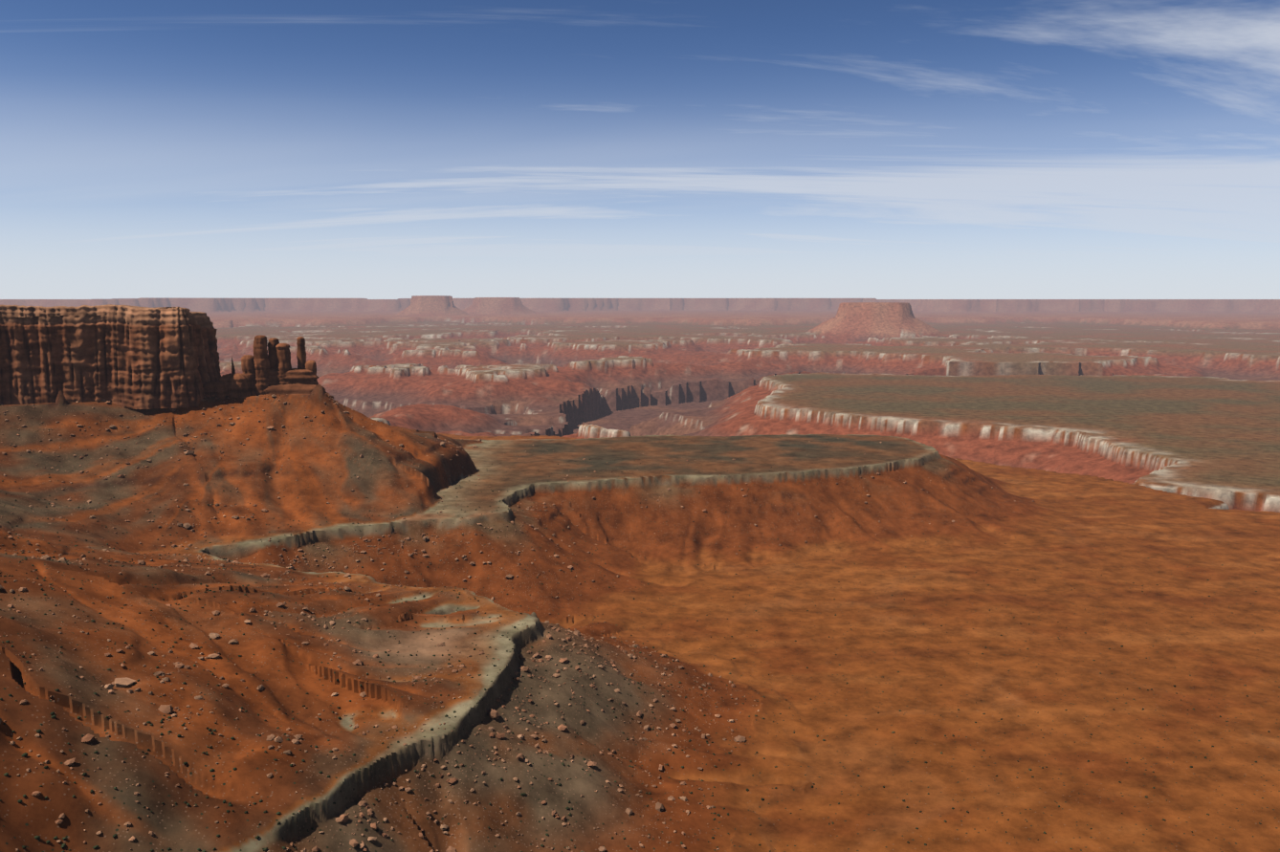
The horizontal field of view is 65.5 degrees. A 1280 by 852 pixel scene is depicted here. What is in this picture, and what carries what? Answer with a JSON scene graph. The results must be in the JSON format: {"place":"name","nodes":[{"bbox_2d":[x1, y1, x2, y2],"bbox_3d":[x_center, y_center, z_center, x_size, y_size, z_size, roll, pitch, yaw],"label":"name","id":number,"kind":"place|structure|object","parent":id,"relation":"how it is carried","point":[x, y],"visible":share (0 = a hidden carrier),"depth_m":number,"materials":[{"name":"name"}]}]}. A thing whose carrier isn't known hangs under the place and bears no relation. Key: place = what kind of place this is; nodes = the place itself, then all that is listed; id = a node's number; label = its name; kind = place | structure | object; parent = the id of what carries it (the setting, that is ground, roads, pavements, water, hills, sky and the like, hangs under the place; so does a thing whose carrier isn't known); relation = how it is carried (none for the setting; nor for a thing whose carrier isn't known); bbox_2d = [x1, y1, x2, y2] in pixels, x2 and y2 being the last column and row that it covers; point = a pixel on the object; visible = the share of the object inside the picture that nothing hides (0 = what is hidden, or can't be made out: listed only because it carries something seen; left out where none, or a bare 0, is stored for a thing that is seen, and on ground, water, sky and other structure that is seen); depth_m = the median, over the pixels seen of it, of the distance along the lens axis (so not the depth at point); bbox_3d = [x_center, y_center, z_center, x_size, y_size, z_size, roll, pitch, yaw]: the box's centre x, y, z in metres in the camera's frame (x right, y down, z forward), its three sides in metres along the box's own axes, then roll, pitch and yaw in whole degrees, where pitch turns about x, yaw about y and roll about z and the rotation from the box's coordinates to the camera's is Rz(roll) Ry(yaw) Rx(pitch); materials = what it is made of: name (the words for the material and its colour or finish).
{"place":"outdoors","nodes":[
{"label":"outdoors","id":0,"kind":"place"},
{"bbox_2d":[0,304,220,409],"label":"cliff","id":1,"kind":"structure","parent":0,"point":[128,357],"depth_m":1518.18,"materials":[{"name":"brown stone"}]},
{"bbox_2d":[0,295,1279,851],"bbox_3d":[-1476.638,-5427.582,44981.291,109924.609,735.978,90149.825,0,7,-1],"label":"desert terrain","id":2,"kind":"structure","parent":0,"point":[1085,431],"depth_m":1284.91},
{"bbox_2d":[203,335,333,399],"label":"rock spires","id":3,"kind":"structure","parent":2,"relation":"on","point":[270,371],"depth_m":1616.03,"materials":[{"name":"brown stone"}]},
{"bbox_2d":[0,394,1034,851],"bbox_3d":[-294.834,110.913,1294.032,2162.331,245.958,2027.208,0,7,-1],"label":"boulders","id":4,"kind":"object","parent":2,"relation":"on","point":[166,710],"visible":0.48,"depth_m":832.54,"materials":[{"name":"brown stone"}]},
{"bbox_2d":[0,395,1279,851],"bbox_3d":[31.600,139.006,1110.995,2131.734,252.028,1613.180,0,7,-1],"label":"rocks","id":5,"kind":"object","parent":2,"relation":"on","point":[394,682],"visible":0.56,"depth_m":810.07,"materials":[{"name":"stone"}]},
{"bbox_2d":[0,0,1279,299],"label":"sky","id":6,"kind":"structure","parent":0,"point":[369,149],"materials":[{"name":"blue"}]}
]}

